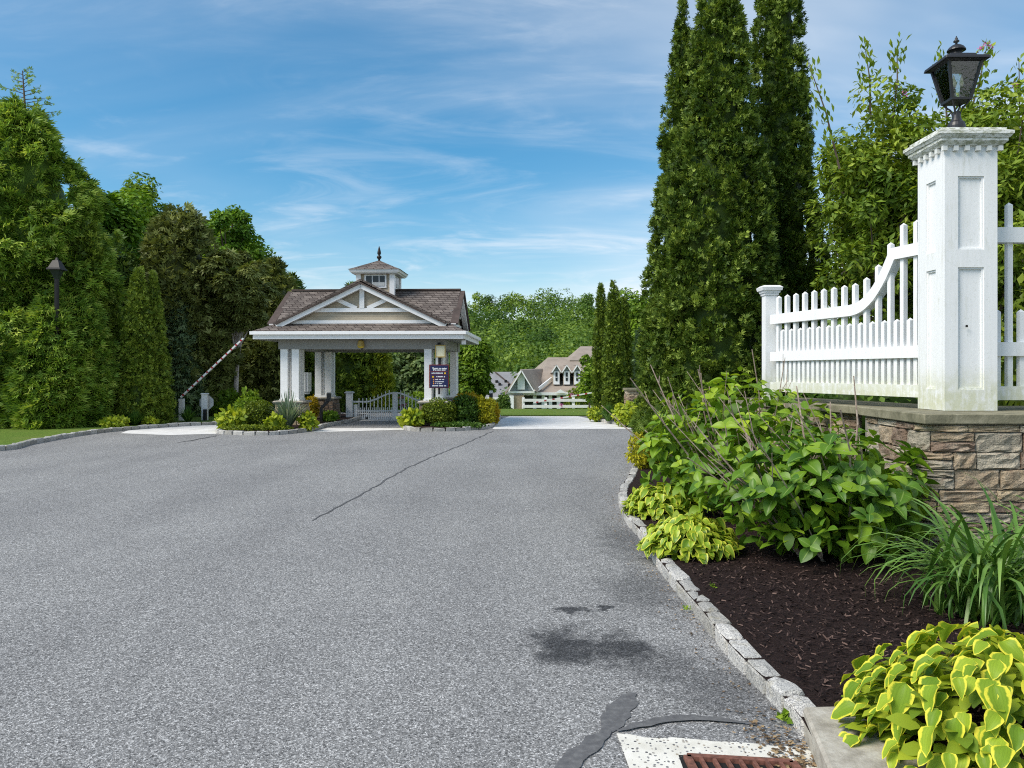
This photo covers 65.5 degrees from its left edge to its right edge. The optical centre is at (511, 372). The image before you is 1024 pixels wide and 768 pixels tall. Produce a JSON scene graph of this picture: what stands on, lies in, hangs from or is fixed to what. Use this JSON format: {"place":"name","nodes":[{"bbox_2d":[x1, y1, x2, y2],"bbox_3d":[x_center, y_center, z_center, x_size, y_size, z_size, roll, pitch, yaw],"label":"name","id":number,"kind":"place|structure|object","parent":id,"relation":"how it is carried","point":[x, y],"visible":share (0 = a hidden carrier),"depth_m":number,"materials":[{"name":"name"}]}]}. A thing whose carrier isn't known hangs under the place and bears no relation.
{"place":"outdoors","nodes":[
{"label":"outdoors","id":0,"kind":"place"},
{"bbox_2d":[0,411,215,446],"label":"lawn","id":1,"kind":"structure","parent":0,"point":[8,436],"depth_m":20.42,"materials":[{"name":"green plant"}]},
{"bbox_2d":[0,293,96,429],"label":"giant arborvitae","id":2,"kind":"object","parent":1,"relation":"on","point":[25,379],"visible":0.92,"depth_m":21.54,"materials":[{"name":"green plant"}]},
{"bbox_2d":[46,257,66,361],"bbox_3d":[-12.537,-0.804,21.930,0.380,4.709,0.380,0,0,0],"label":"lamp post","id":3,"kind":"object","parent":1,"relation":"on","point":[56,268],"visible":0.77,"depth_m":21.88,"materials":[{"name":"metal"}]},
{"bbox_2d":[0,92,128,428],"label":"giant arborvitae","id":4,"kind":"object","parent":1,"relation":"on","point":[40,218],"visible":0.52,"depth_m":22.95,"materials":[{"name":"green plant"}]},
{"bbox_2d":[0,66,61,116],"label":"leader shoot","id":5,"kind":"object","parent":4,"relation":"attached to","point":[31,90],"visible":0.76,"depth_m":24.21,"materials":[{"name":"green plant"}]},
{"bbox_2d":[30,281,122,426],"bbox_3d":[-12.744,-0.407,22.965,2.962,4.472,2.939,0,0,0],"label":"giant arborvitae","id":6,"kind":"object","parent":1,"relation":"on","point":[93,334],"visible":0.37,"depth_m":22.58,"materials":[{"name":"green plant"}]},
{"bbox_2d":[62,218,118,411],"bbox_3d":[-12.628,-1.412,23.586,2.086,6.319,2.094,0,0,0],"label":"column arborvitae","id":7,"kind":"object","parent":1,"relation":"on","point":[87,248],"depth_m":23.36,"materials":[{"name":"green plant"}]},
{"bbox_2d":[64,186,154,263],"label":"maple tree","id":8,"kind":"object","parent":1,"relation":"on","point":[122,217],"visible":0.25,"depth_m":30.91,"materials":[{"name":"green plant"}]},
{"bbox_2d":[96,414,129,426],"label":"hosta","id":9,"kind":"object","parent":1,"relation":"on","point":[117,421],"visible":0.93,"depth_m":22.02,"materials":[{"name":"green plant"}]},
{"bbox_2d":[107,300,122,409],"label":"column arborvitae","id":10,"kind":"object","parent":1,"relation":"on","point":[115,312],"depth_m":23.90,"materials":[{"name":"green plant"}]},
{"bbox_2d":[106,232,138,306],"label":"evergreen","id":11,"kind":"object","parent":1,"relation":"on","point":[128,264],"visible":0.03,"depth_m":27.74,"materials":[{"name":"green plant"}]},
{"bbox_2d":[111,266,162,424],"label":"column arborvitae","id":12,"kind":"object","parent":1,"relation":"on","point":[135,357],"depth_m":23.36,"materials":[{"name":"green plant"}]},
{"bbox_2d":[140,269,177,423],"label":"column arborvitae","id":13,"kind":"object","parent":1,"relation":"on","point":[164,381],"depth_m":23.86,"materials":[{"name":"green plant"}]},
{"bbox_2d":[122,201,247,415],"bbox_3d":[-11.777,-2.176,28.435,4.343,7.895,4.208,0,0,0],"label":"cedar","id":14,"kind":"object","parent":1,"relation":"on","point":[175,261],"visible":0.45,"depth_m":27.69,"materials":[{"name":"green plant"}]},
{"bbox_2d":[162,287,207,417],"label":"weeping conifer","id":15,"kind":"object","parent":1,"relation":"on","point":[192,397],"visible":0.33,"depth_m":26.93,"materials":[{"name":"green plant"}]},
{"bbox_2d":[200,393,213,419],"bbox_3d":[-9.732,1.134,25.248,0.440,0.940,0.247,0,0,0],"label":"utility box","id":16,"kind":"object","parent":1,"relation":"on","point":[206,401],"visible":0.85,"depth_m":25.16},
{"bbox_2d":[204,387,240,415],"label":"leafy shrub","id":17,"kind":"object","parent":1,"relation":"on","point":[227,398],"visible":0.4,"depth_m":27.61,"materials":[{"name":"green plant"}]},
{"bbox_2d":[199,247,280,391],"bbox_3d":[-10.196,-1.393,28.788,3.058,6.283,4.104,0,0,0],"label":"cedar","id":18,"kind":"object","parent":1,"relation":"on","point":[245,296],"visible":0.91,"depth_m":28.08,"materials":[{"name":"green plant"}]},
{"bbox_2d":[233,255,309,408],"bbox_3d":[-9.669,-1.410,32.432,3.349,6.790,3.343,0,0,0],"label":"cedar","id":19,"kind":"object","parent":1,"relation":"on","point":[260,371],"visible":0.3,"depth_m":31.53,"materials":[{"name":"green plant"}]},
{"bbox_2d":[0,412,807,767],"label":"road","id":20,"kind":"structure","parent":0,"point":[484,600],"depth_m":5.39,"materials":[{"name":"asphalt"}]},
{"bbox_2d":[0,421,216,450],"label":"kerb","id":21,"kind":"structure","parent":20,"relation":"on","point":[20,444],"depth_m":20.55,"materials":[{"name":"stone"}]},
{"bbox_2d":[122,425,217,434],"bbox_3d":[-9.107,1.596,26.864,2.838,0.001,13.272,0,0,0],"label":"concrete apron","id":22,"kind":"object","parent":20,"relation":"on","point":[200,429],"visible":0.55,"depth_m":21.80,"materials":[{"name":"concrete"}]},
{"bbox_2d":[179,338,243,420],"bbox_3d":[-9.455,0.260,25.076,2.079,2.679,0.248,0,0,0],"label":"barrier arm","id":23,"kind":"object","parent":20,"relation":"on","point":[181,403],"visible":0.95,"depth_m":24.96},
{"bbox_2d":[215,413,369,434],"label":"kerb","id":24,"kind":"structure","parent":20,"relation":"on","point":[281,432],"depth_m":20.65,"materials":[{"name":"stone"}]},
{"bbox_2d":[222,413,365,431],"bbox_3d":[-6.534,1.515,24.789,2.965,0.001,9.277,0,0,0],"label":"island bed","id":25,"kind":"object","parent":20,"relation":"on","point":[343,416],"visible":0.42,"depth_m":24.48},
{"bbox_2d":[213,404,249,428],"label":"hosta","id":26,"kind":"object","parent":25,"relation":"on","point":[237,416],"visible":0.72,"depth_m":21.38,"materials":[{"name":"green plant"}]},
{"bbox_2d":[233,386,262,409],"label":"leafy shrub","id":27,"kind":"object","parent":25,"relation":"on","point":[242,402],"visible":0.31,"depth_m":24.06,"materials":[{"name":"green plant"}]},
{"bbox_2d":[220,423,293,430],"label":"ground cover","id":28,"kind":"object","parent":25,"relation":"on","point":[251,427],"visible":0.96,"depth_m":20.75,"materials":[{"name":"green plant"}]},
{"bbox_2d":[243,400,274,426],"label":"clipped shrub","id":29,"kind":"object","parent":25,"relation":"on","point":[258,411],"visible":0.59,"depth_m":21.75,"materials":[{"name":"green plant"}]},
{"bbox_2d":[262,411,286,429],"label":"hosta","id":30,"kind":"object","parent":25,"relation":"on","point":[274,419],"visible":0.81,"depth_m":20.90,"materials":[{"name":"green plant"}]},
{"bbox_2d":[270,388,306,427],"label":"yucca","id":31,"kind":"object","parent":25,"relation":"on","point":[289,411],"visible":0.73,"depth_m":21.37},
{"bbox_2d":[296,409,319,430],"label":"hosta","id":32,"kind":"object","parent":25,"relation":"on","point":[307,419],"visible":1,"depth_m":21.42,"materials":[{"name":"green plant"}]},
{"bbox_2d":[305,394,319,416],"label":"golden shrub","id":33,"kind":"object","parent":25,"relation":"on","point":[314,406],"visible":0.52,"depth_m":25.91,"materials":[{"name":"yellow plant"}]},
{"bbox_2d":[249,247,480,424],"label":"gate pavilion","id":34,"kind":"structure","parent":25,"relation":"on","point":[374,307],"depth_m":23.11,"materials":[{"name":"wood"}]},
{"bbox_2d":[429,357,448,393],"bbox_3d":[-2.082,0.057,22.779,0.570,1.152,0.143,0,0,0],"label":"notice sign","id":35,"kind":"object","parent":34,"relation":"attached to","point":[438,376],"visible":1,"depth_m":22.71,"materials":[{"name":"metal"}]},
{"bbox_2d":[313,428,403,431],"bbox_3d":[-4.184,1.596,21.957,2.372,0.001,1.529,0,0,0],"label":"concrete apron","id":36,"kind":"object","parent":20,"relation":"on","point":[345,429],"visible":1,"depth_m":22.18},
{"bbox_2d":[344,390,423,419],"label":"driveway gate","id":37,"kind":"structure","parent":20,"relation":"on","point":[394,410],"depth_m":26.85,"materials":[{"name":"metal"}]},
{"bbox_2d":[403,415,500,431],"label":"kerb","id":38,"kind":"structure","parent":20,"relation":"on","point":[412,428],"depth_m":21.68,"materials":[{"name":"stone"}]},
{"bbox_2d":[404,416,500,427],"bbox_3d":[-1.625,1.515,25.376,2.483,0.001,7.876,0,0,5],"label":"island bed","id":39,"kind":"object","parent":20,"relation":"on","point":[425,426],"visible":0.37,"depth_m":22.02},
{"bbox_2d":[396,407,426,427],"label":"hosta","id":40,"kind":"object","parent":39,"relation":"on","point":[412,416],"visible":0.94,"depth_m":22.38,"materials":[{"name":"green plant"}]},
{"bbox_2d":[419,397,457,423],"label":"clipped shrub","id":41,"kind":"object","parent":39,"relation":"on","point":[440,411],"visible":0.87,"depth_m":22.61,"materials":[{"name":"green plant"}]},
{"bbox_2d":[430,421,488,428],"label":"ground cover","id":42,"kind":"object","parent":39,"relation":"on","point":[455,424],"visible":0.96,"depth_m":22.03,"materials":[{"name":"green plant"}]},
{"bbox_2d":[451,394,482,423],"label":"azalea","id":43,"kind":"object","parent":39,"relation":"on","point":[466,409],"visible":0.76,"depth_m":23.05,"materials":[{"name":"green plant"}]},
{"bbox_2d":[475,394,496,423],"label":"golden shrub","id":44,"kind":"object","parent":39,"relation":"on","point":[487,406],"visible":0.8,"depth_m":23.22,"materials":[{"name":"yellow plant"}]},
{"bbox_2d":[493,416,630,428],"bbox_3d":[1.430,1.596,25.677,3.957,0.001,6.445,0,0,0],"label":"concrete apron","id":45,"kind":"object","parent":20,"relation":"on","point":[543,422],"visible":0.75,"depth_m":24.78,"materials":[{"name":"concrete"}]},
{"bbox_2d":[586,406,603,421],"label":"hosta","id":46,"kind":"object","parent":45,"relation":"on","point":[596,416],"visible":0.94,"depth_m":25.51,"materials":[{"name":"green plant"}]},
{"bbox_2d":[554,729,611,767],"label":"road patch","id":47,"kind":"object","parent":20,"relation":"on","point":[574,757],"visible":1,"depth_m":3.35,"materials":[{"name":"asphalt"}]},
{"bbox_2d":[600,692,637,732],"bbox_3d":[0.500,1.596,3.745,0.134,0.001,0.488,0,0,21],"label":"road patch","id":48,"kind":"object","parent":20,"relation":"on","point":[615,716],"visible":1,"depth_m":3.73,"materials":[{"name":"asphalt"}]},
{"bbox_2d":[617,715,754,730],"bbox_3d":[0.781,1.591,3.630,0.646,0.001,0.141,0,0,-5],"label":"road patch","id":49,"kind":"object","parent":20,"relation":"on","point":[653,721],"visible":1,"depth_m":3.65,"materials":[{"name":"asphalt"}]},
{"bbox_2d":[600,418,815,735],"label":"kerb","id":50,"kind":"structure","parent":20,"relation":"on","point":[774,689],"depth_m":4.53,"materials":[{"name":"stone"}]},
{"bbox_2d":[617,733,816,767],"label":"storm drain","id":51,"kind":"object","parent":20,"relation":"on","point":[642,752],"visible":0.99,"depth_m":3.32,"materials":[{"name":"concrete"}]},
{"bbox_2d":[721,697,816,767],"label":"leaf litter","id":52,"kind":"object","parent":20,"relation":"on","point":[798,759],"visible":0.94,"depth_m":3.38,"materials":[{"name":"plant"}]},
{"bbox_2d":[803,707,926,767],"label":"drain hood","id":53,"kind":"object","parent":20,"relation":"on","point":[828,747],"visible":0.53,"depth_m":3.17,"materials":[{"name":"concrete"}]},
{"bbox_2d":[343,409,589,414],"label":"grass verge","id":54,"kind":"object","parent":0,"point":[543,412],"depth_m":31.83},
{"bbox_2d":[304,352,314,399],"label":"column arborvitae","id":55,"kind":"object","parent":54,"relation":"on","point":[311,359],"depth_m":32.32,"materials":[{"name":"green plant"}]},
{"bbox_2d":[310,281,398,411],"bbox_3d":[-6.545,-0.891,32.885,3.778,5.815,3.574,0,0,0],"label":"broadleaf tree","id":56,"kind":"object","parent":54,"relation":"on","point":[352,370],"depth_m":31.79,"materials":[{"name":"green plant"}]},
{"bbox_2d":[362,352,395,409],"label":"column arborvitae","id":57,"kind":"object","parent":54,"relation":"on","point":[383,377],"depth_m":31.95,"materials":[{"name":"green plant"}]},
{"bbox_2d":[631,327,657,387],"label":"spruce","id":58,"kind":"object","parent":54,"relation":"on","point":[636,337],"visible":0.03,"depth_m":31.73,"materials":[{"name":"green plant"}]},
{"bbox_2d":[0,0,1023,319],"label":"sky","id":59,"kind":"structure","parent":0,"point":[496,148],"materials":[{"name":"blue"}]},
{"bbox_2d":[390,287,658,407],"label":"wooded hill","id":60,"kind":"structure","parent":0,"point":[491,312],"depth_m":183.46,"materials":[{"name":"plant"}]},
{"bbox_2d":[623,388,640,406],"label":"stone pier","id":61,"kind":"structure","parent":0,"point":[630,394],"depth_m":25.18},
{"bbox_2d":[394,320,1013,400],"bbox_3d":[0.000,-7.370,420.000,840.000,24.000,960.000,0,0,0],"label":"ground","id":62,"kind":"structure","parent":0,"point":[828,321],"depth_m":222.75,"materials":[{"name":"green plant"}]},
{"bbox_2d":[113,172,182,246],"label":"broadleaf tree","id":63,"kind":"object","parent":62,"relation":"on","point":[150,192],"visible":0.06,"depth_m":37.84,"materials":[{"name":"green plant"}]},
{"bbox_2d":[201,204,265,262],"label":"broadleaf tree","id":64,"kind":"object","parent":62,"relation":"on","point":[237,234],"visible":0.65,"depth_m":35.66,"materials":[{"name":"green plant"}]},
{"bbox_2d":[237,243,275,266],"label":"broadleaf tree","id":65,"kind":"object","parent":62,"relation":"on","point":[257,253],"visible":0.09,"depth_m":38.80,"materials":[{"name":"green plant"}]},
{"bbox_2d":[390,352,449,404],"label":"willow","id":66,"kind":"object","parent":62,"relation":"on","point":[408,367],"visible":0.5,"depth_m":39.03,"materials":[{"name":"green plant"}]},
{"bbox_2d":[449,337,499,397],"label":"broadleaf tree","id":67,"kind":"object","parent":62,"relation":"on","point":[475,367],"visible":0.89,"depth_m":36.41,"materials":[{"name":"green plant"}]},
{"bbox_2d":[497,393,512,408],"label":"round shrub","id":68,"kind":"object","parent":62,"relation":"on","point":[503,401],"visible":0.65,"depth_m":61.71,"materials":[{"name":"green plant"}]},
{"bbox_2d":[485,372,534,401],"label":"cottage","id":69,"kind":"structure","parent":62,"relation":"on","point":[501,380],"depth_m":91.06,"materials":[{"name":"beige paint"}]},
{"bbox_2d":[505,346,596,408],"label":"clubhouse","id":70,"kind":"structure","parent":62,"relation":"on","point":[552,377],"depth_m":73.40,"materials":[{"name":"beige paint"}]},
{"bbox_2d":[522,397,591,408],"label":"rail fence","id":71,"kind":"object","parent":62,"relation":"on","point":[573,400],"visible":0.46,"depth_m":44.96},
{"bbox_2d":[563,387,591,408],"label":"yellow shrub","id":72,"kind":"object","parent":62,"relation":"on","point":[574,392],"visible":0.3,"depth_m":59.58,"materials":[{"name":"green plant"}]},
{"bbox_2d":[575,354,594,407],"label":"broadleaf tree","id":73,"kind":"object","parent":62,"relation":"on","point":[585,378],"visible":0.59,"depth_m":41.77,"materials":[{"name":"green plant"}]},
{"bbox_2d":[619,287,654,345],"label":"broadleaf tree","id":74,"kind":"object","parent":62,"relation":"on","point":[636,304],"visible":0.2,"depth_m":39.44,"materials":[{"name":"green plant"}]},
{"bbox_2d":[602,418,1023,758],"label":"mulch bed","id":75,"kind":"object","parent":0,"point":[781,669],"visible":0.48,"depth_m":5.11,"materials":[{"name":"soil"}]},
{"bbox_2d":[589,281,607,408],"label":"column arborvitae","id":76,"kind":"object","parent":75,"relation":"on","point":[597,338],"depth_m":27.45,"materials":[{"name":"green plant"}]},
{"bbox_2d":[600,279,627,409],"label":"column arborvitae","id":77,"kind":"object","parent":75,"relation":"on","point":[614,376],"depth_m":26.70,"materials":[{"name":"green plant"}]},
{"bbox_2d":[619,293,633,387],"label":"column arborvitae","id":78,"kind":"object","parent":75,"relation":"on","point":[625,326],"depth_m":27.66,"materials":[{"name":"green plant"}]},
{"bbox_2d":[611,399,642,426],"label":"hosta","id":79,"kind":"object","parent":75,"relation":"on","point":[623,413],"visible":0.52,"depth_m":23.18,"materials":[{"name":"green plant"}]},
{"bbox_2d":[624,431,660,468],"bbox_3d":[2.092,1.239,12.596,0.623,0.664,0.592,0,0,0],"label":"spirea","id":80,"kind":"object","parent":75,"relation":"on","point":[640,458],"visible":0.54,"depth_m":12.49,"materials":[{"name":"yellow plant"}]},
{"bbox_2d":[628,391,692,465],"bbox_3d":[2.727,0.907,12.870,1.731,1.445,1.582,0,0,0],"label":"dark shrub","id":81,"kind":"object","parent":75,"relation":"on","point":[640,422],"visible":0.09,"depth_m":12.68,"materials":[{"name":"green plant"}]},
{"bbox_2d":[621,482,704,520],"bbox_3d":[1.610,1.370,8.514,0.940,0.382,0.928,0,0,0],"label":"hosta","id":82,"kind":"object","parent":75,"relation":"on","point":[656,502],"visible":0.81,"depth_m":8.25,"materials":[{"name":"green plant"}]},
{"bbox_2d":[632,0,699,416],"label":"arborvitae","id":83,"kind":"object","parent":75,"relation":"on","point":[654,275],"visible":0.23,"depth_m":13.02,"materials":[{"name":"green plant"}]},
{"bbox_2d":[636,510,744,563],"bbox_3d":[1.498,1.383,6.717,0.909,0.393,0.888,0,0,0],"label":"hosta","id":84,"kind":"object","parent":75,"relation":"on","point":[695,536],"visible":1,"depth_m":6.51,"materials":[{"name":"green plant"}]},
{"bbox_2d":[644,0,788,467],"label":"arborvitae","id":85,"kind":"object","parent":75,"relation":"on","point":[723,270],"visible":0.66,"depth_m":12.18,"materials":[{"name":"green plant"}]},
{"bbox_2d":[601,350,848,515],"bbox_3d":[2.342,0.680,8.416,2.716,1.828,1.963,0,0,0],"label":"hydrangea","id":86,"kind":"object","parent":75,"relation":"on","point":[660,447],"visible":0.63,"depth_m":8.19,"materials":[{"name":"green plant"}]},
{"bbox_2d":[747,0,831,397],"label":"arborvitae","id":87,"kind":"object","parent":75,"relation":"on","point":[783,93],"visible":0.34,"depth_m":13.41,"materials":[{"name":"green plant"}]},
{"bbox_2d":[667,376,939,564],"bbox_3d":[2.418,0.831,6.474,2.277,1.600,1.503,0,0,0],"label":"hydrangea","id":88,"kind":"object","parent":75,"relation":"on","point":[836,494],"visible":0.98,"depth_m":6.24,"materials":[{"name":"green plant"}]},
{"bbox_2d":[784,312,917,451],"bbox_3d":[5.041,0.336,11.575,2.593,2.616,2.430,0,0,0],"label":"dark shrub","id":89,"kind":"object","parent":75,"relation":"on","point":[910,400],"visible":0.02,"depth_m":10.87,"materials":[{"name":"green plant"}]},
{"bbox_2d":[728,398,1023,557],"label":"stone wall","id":90,"kind":"structure","parent":75,"relation":"on","point":[985,448],"depth_m":6.46,"materials":[{"name":"stone"}]},
{"bbox_2d":[756,285,782,399],"bbox_3d":[3.190,-0.364,9.860,0.256,1.408,0.256,0,0,0],"label":"fence post","id":91,"kind":"object","parent":90,"relation":"on","point":[768,293],"visible":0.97,"depth_m":9.79,"materials":[{"name":"white paint"}]},
{"bbox_2d":[903,127,1014,410],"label":"fence pillar","id":92,"kind":"structure","parent":90,"relation":"on","point":[957,268],"depth_m":6.92,"materials":[{"name":"white paint"}]},
{"bbox_2d":[770,220,917,396],"bbox_3d":[3.500,-0.596,8.550,0.100,1.658,2.454,0,0,-14],"label":"picket fence","id":93,"kind":"object","parent":92,"relation":"attached to","point":[878,357],"visible":0.98,"depth_m":8.20,"materials":[{"name":"white paint"}]},
{"bbox_2d":[924,36,990,126],"bbox_3d":[3.978,-2.559,7.128,0.390,0.902,0.390,0,0,0],"label":"lantern","id":94,"kind":"object","parent":92,"relation":"on","point":[956,60],"visible":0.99,"depth_m":7.09,"materials":[{"name":"black metal"}]},
{"bbox_2d":[997,203,1023,399],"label":"picket fence","id":95,"kind":"object","parent":92,"relation":"attached to","point":[1009,235],"visible":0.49,"depth_m":7.11,"materials":[{"name":"white paint"}]},
{"bbox_2d":[802,68,950,323],"bbox_3d":[5.393,-1.277,11.510,2.110,5.794,2.741,0,0,0],"label":"rhododendron tree","id":96,"kind":"object","parent":75,"relation":"on","point":[873,185],"visible":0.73,"depth_m":11.12,"materials":[{"name":"green plant"}]},
{"bbox_2d":[803,55,854,169],"bbox_3d":[4.364,-3.594,11.013,0.634,1.648,0.375,0,0,0],"label":"leafy branch","id":97,"kind":"object","parent":96,"relation":"attached to","point":[823,108],"visible":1,"depth_m":10.99,"materials":[{"name":"green plant"}]},
{"bbox_2d":[850,36,885,117],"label":"leafy branch","id":98,"kind":"object","parent":96,"relation":"attached to","point":[869,59],"visible":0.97,"depth_m":10.98,"materials":[{"name":"green plant"}]},
{"bbox_2d":[877,32,910,118],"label":"leafy branch","id":99,"kind":"object","parent":96,"relation":"attached to","point":[896,65],"visible":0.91,"depth_m":10.99,"materials":[{"name":"green plant"}]},
{"bbox_2d":[803,195,1003,322],"bbox_3d":[7.768,-1.329,15.548,4.219,5.916,4.383,0,0,0],"label":"rhododendron tree","id":100,"kind":"object","parent":75,"relation":"on","point":[823,221],"depth_m":15.53,"materials":[{"name":"green plant"}]},
{"bbox_2d":[831,621,1023,767],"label":"hosta","id":101,"kind":"object","parent":75,"relation":"on","point":[891,702],"visible":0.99,"depth_m":3.07,"materials":[{"name":"green plant"}]},
{"bbox_2d":[840,483,1023,635],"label":"daylily","id":102,"kind":"object","parent":75,"relation":"on","point":[986,584],"visible":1,"depth_m":4.87,"materials":[{"name":"plant"}]},
{"bbox_2d":[908,75,1023,326],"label":"rhododendron tree","id":103,"kind":"object","parent":75,"relation":"on","point":[1010,178],"visible":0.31,"depth_m":10.21,"materials":[{"name":"green plant"}]},
{"bbox_2d":[931,41,969,125],"bbox_3d":[6.010,-3.862,10.990,0.462,1.376,0.467,0,0,0],"label":"leafy branch","id":104,"kind":"object","parent":103,"relation":"attached to","point":[939,55],"visible":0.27,"depth_m":10.98,"materials":[{"name":"green plant"}]},
{"bbox_2d":[960,39,998,111],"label":"leafy branch","id":105,"kind":"object","parent":103,"relation":"attached to","point":[985,74],"visible":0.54,"depth_m":11.19,"materials":[{"name":"green plant"}]},
{"bbox_2d":[1005,53,1023,154],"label":"leafy branch","id":106,"kind":"object","parent":103,"relation":"attached to","point":[1021,69],"visible":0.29,"depth_m":10.99,"materials":[{"name":"green plant"}]},
{"bbox_2d":[947,469,1023,571],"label":"daylily","id":107,"kind":"object","parent":75,"relation":"on","point":[991,533],"visible":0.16,"depth_m":5.61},
{"bbox_2d":[997,267,1023,405],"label":"rhododendron","id":108,"kind":"object","parent":75,"relation":"on","point":[1016,306],"visible":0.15,"depth_m":9.15,"materials":[{"name":"green plant"}]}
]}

